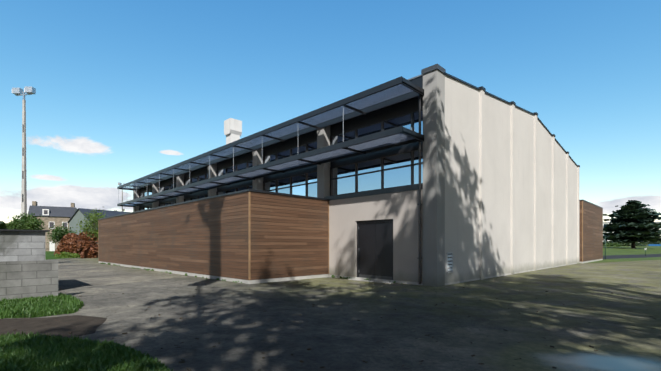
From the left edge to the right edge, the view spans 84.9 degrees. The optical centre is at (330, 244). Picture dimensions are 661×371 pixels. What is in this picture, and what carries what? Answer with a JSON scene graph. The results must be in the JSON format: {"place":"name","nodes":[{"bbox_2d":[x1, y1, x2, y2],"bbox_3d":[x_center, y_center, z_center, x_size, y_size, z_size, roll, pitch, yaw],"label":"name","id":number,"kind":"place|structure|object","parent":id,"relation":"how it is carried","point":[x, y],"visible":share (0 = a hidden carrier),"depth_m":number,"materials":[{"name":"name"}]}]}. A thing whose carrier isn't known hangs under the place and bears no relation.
{"place":"outdoors","nodes":[
{"label":"outdoors","id":0,"kind":"place"},
{"bbox_2d":[28,201,76,250],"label":"stone house","id":1,"kind":"structure","parent":0,"point":[55,216],"depth_m":84.34,"materials":[{"name":"stone"}]},
{"bbox_2d":[0,315,106,337],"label":"dirt track","id":2,"kind":"structure","parent":0,"point":[60,327],"depth_m":6.79,"materials":[{"name":"soil"}]},
{"bbox_2d":[45,251,79,259],"bbox_3d":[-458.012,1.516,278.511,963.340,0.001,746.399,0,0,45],"label":"grass field","id":3,"kind":"structure","parent":0,"point":[49,254],"depth_m":46.26,"materials":[{"name":"green plant"}]},
{"bbox_2d":[0,221,12,228],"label":"hedge","id":4,"kind":"object","parent":3,"relation":"on","point":[3,225],"visible":0.06,"depth_m":69.45,"materials":[{"name":"green plant"}]},
{"bbox_2d":[47,223,75,243],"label":"bush","id":5,"kind":"object","parent":3,"relation":"on","point":[58,233],"visible":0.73,"depth_m":47.28,"materials":[{"name":"green plant"}]},
{"bbox_2d":[54,251,79,257],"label":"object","id":6,"kind":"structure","parent":3,"relation":"on","point":[64,254],"depth_m":42.24,"materials":[{"name":"green plant"}]},
{"bbox_2d":[54,231,97,256],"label":"dead bracken heap","id":7,"kind":"object","parent":3,"relation":"on","point":[72,243],"visible":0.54,"depth_m":44.03,"materials":[{"name":"brown plant"}]},
{"bbox_2d":[80,243,97,257],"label":"dead bracken heap","id":8,"kind":"object","parent":3,"relation":"on","point":[89,250],"visible":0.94,"depth_m":40.93,"materials":[{"name":"brown plant"}]},
{"bbox_2d":[76,209,107,243],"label":"spring tree","id":9,"kind":"object","parent":3,"relation":"on","point":[91,228],"visible":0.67,"depth_m":46.30,"materials":[{"name":"green plant"}]},
{"bbox_2d":[67,208,129,243],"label":"metal shed","id":10,"kind":"structure","parent":3,"relation":"on","point":[75,219],"depth_m":60.39,"materials":[{"name":"metal"}]},
{"bbox_2d":[0,0,660,222],"label":"sky","id":11,"kind":"structure","parent":0,"point":[127,91],"materials":[{"name":"blue"}]},
{"bbox_2d":[4,258,660,370],"bbox_3d":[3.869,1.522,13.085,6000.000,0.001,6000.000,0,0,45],"label":"ground","id":12,"kind":"structure","parent":0,"point":[614,337],"depth_m":7.34,"materials":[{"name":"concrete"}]},
{"bbox_2d":[12,86,35,216],"bbox_3d":[-27.029,-6.143,31.837,1.994,15.330,0.535,0,0,10],"label":"floodlight pole","id":13,"kind":"object","parent":12,"relation":"on","point":[27,90],"visible":0.77,"depth_m":31.76,"materials":[{"name":"metal"}]},
{"bbox_2d":[0,229,49,260],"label":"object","id":14,"kind":"structure","parent":12,"relation":"on","point":[21,245],"depth_m":10.92,"materials":[{"name":"concrete"}]},
{"bbox_2d":[5,212,47,232],"bbox_3d":[-23.303,-0.478,27.733,2.568,4.014,2.437,0,0,-32],"label":"bush","id":15,"kind":"object","parent":12,"relation":"on","point":[27,222],"visible":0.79,"depth_m":27.40,"materials":[{"name":"green plant"}]},
{"bbox_2d":[0,260,57,300],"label":"block wall","id":16,"kind":"structure","parent":12,"relation":"on","point":[24,279],"depth_m":9.79,"materials":[{"name":"concrete"}]},
{"bbox_2d":[118,182,125,211],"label":"floodlight pole","id":17,"kind":"object","parent":12,"relation":"on","point":[119,184],"visible":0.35,"depth_m":76.39,"materials":[{"name":"metal"}]},
{"bbox_2d":[98,189,329,283],"bbox_3d":[-9.718,-0.313,23.573,23.020,3.670,4.419,0,0,45],"label":"wood-clad annex","id":18,"kind":"object","parent":12,"relation":"on","point":[250,236],"visible":1,"depth_m":16.12,"materials":[{"name":"wood"}]},
{"bbox_2d":[100,262,401,283],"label":"wall weeds","id":19,"kind":"object","parent":12,"relation":"on","point":[224,279],"depth_m":16.72,"materials":[{"name":"green plant"}]},
{"bbox_2d":[13,281,655,370],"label":"fallen leaves","id":20,"kind":"object","parent":12,"relation":"on","point":[187,368],"visible":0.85,"depth_m":6.01,"materials":[{"name":"brown plant"}]},
{"bbox_2d":[133,64,579,286],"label":"sports hall","id":21,"kind":"structure","parent":12,"relation":"on","point":[480,183],"depth_m":16.09,"materials":[{"name":"concrete"}]},
{"bbox_2d":[117,76,423,206],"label":"sun shades","id":22,"kind":"object","parent":21,"relation":"attached to","point":[389,138],"visible":1,"depth_m":17.07,"materials":[{"name":"metal"}]},
{"bbox_2d":[579,200,602,262],"bbox_3d":[15.801,-1.063,40.385,22.390,5.170,9.368,0,0,45],"label":"timber annex","id":23,"kind":"object","parent":12,"relation":"on","point":[590,232],"visible":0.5,"depth_m":31.45,"materials":[{"name":"wood"}]},
{"label":"grass patch","id":24,"kind":"object","parent":12,"relation":"on","visible":0},
{"bbox_2d":[0,331,172,370],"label":"grass","id":25,"kind":"structure","parent":24,"relation":"on","point":[19,351],"depth_m":4.67,"materials":[{"name":"green plant"}]},
{"label":"grass patch by the wall","id":26,"kind":"object","parent":12,"relation":"on","visible":0},
{"bbox_2d":[0,292,83,318],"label":"grass blades","id":27,"kind":"object","parent":26,"relation":"on","point":[45,306],"depth_m":8.39,"materials":[{"name":"green plant"}]},
{"bbox_2d":[577,257,660,263],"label":"path","id":28,"kind":"structure","parent":0,"point":[629,259],"depth_m":36.90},
{"bbox_2d":[603,246,660,255],"bbox_3d":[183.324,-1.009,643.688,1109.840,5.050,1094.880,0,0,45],"label":"lawn","id":29,"kind":"structure","parent":0,"point":[624,250],"depth_m":73.39,"materials":[{"name":"green plant"}]},
{"bbox_2d":[603,242,620,246],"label":"hedge","id":30,"kind":"object","parent":29,"relation":"on","point":[614,244],"visible":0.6,"depth_m":115.82,"materials":[{"name":"green plant"}]},
{"bbox_2d":[603,241,647,245],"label":"hedge","id":31,"kind":"object","parent":29,"relation":"on","point":[629,244],"visible":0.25,"depth_m":128.72,"materials":[{"name":"green plant"}]},
{"bbox_2d":[603,200,660,247],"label":"cedar tree","id":32,"kind":"object","parent":29,"relation":"on","point":[632,222],"visible":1,"depth_m":87.42,"materials":[{"name":"green plant"}]},
{"bbox_2d":[603,222,660,241],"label":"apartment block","id":33,"kind":"structure","parent":29,"relation":"on","point":[614,231],"depth_m":160.73,"materials":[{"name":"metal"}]},
{"bbox_2d":[638,241,660,243],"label":"hedge","id":34,"kind":"object","parent":29,"relation":"on","point":[657,242],"visible":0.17,"depth_m":144.91,"materials":[{"name":"green plant"}]},
{"bbox_2d":[603,254,660,258],"bbox_3d":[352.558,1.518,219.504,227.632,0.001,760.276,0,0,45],"label":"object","id":35,"kind":"structure","parent":0,"point":[630,256],"depth_m":46.32,"materials":[{"name":"concrete"}]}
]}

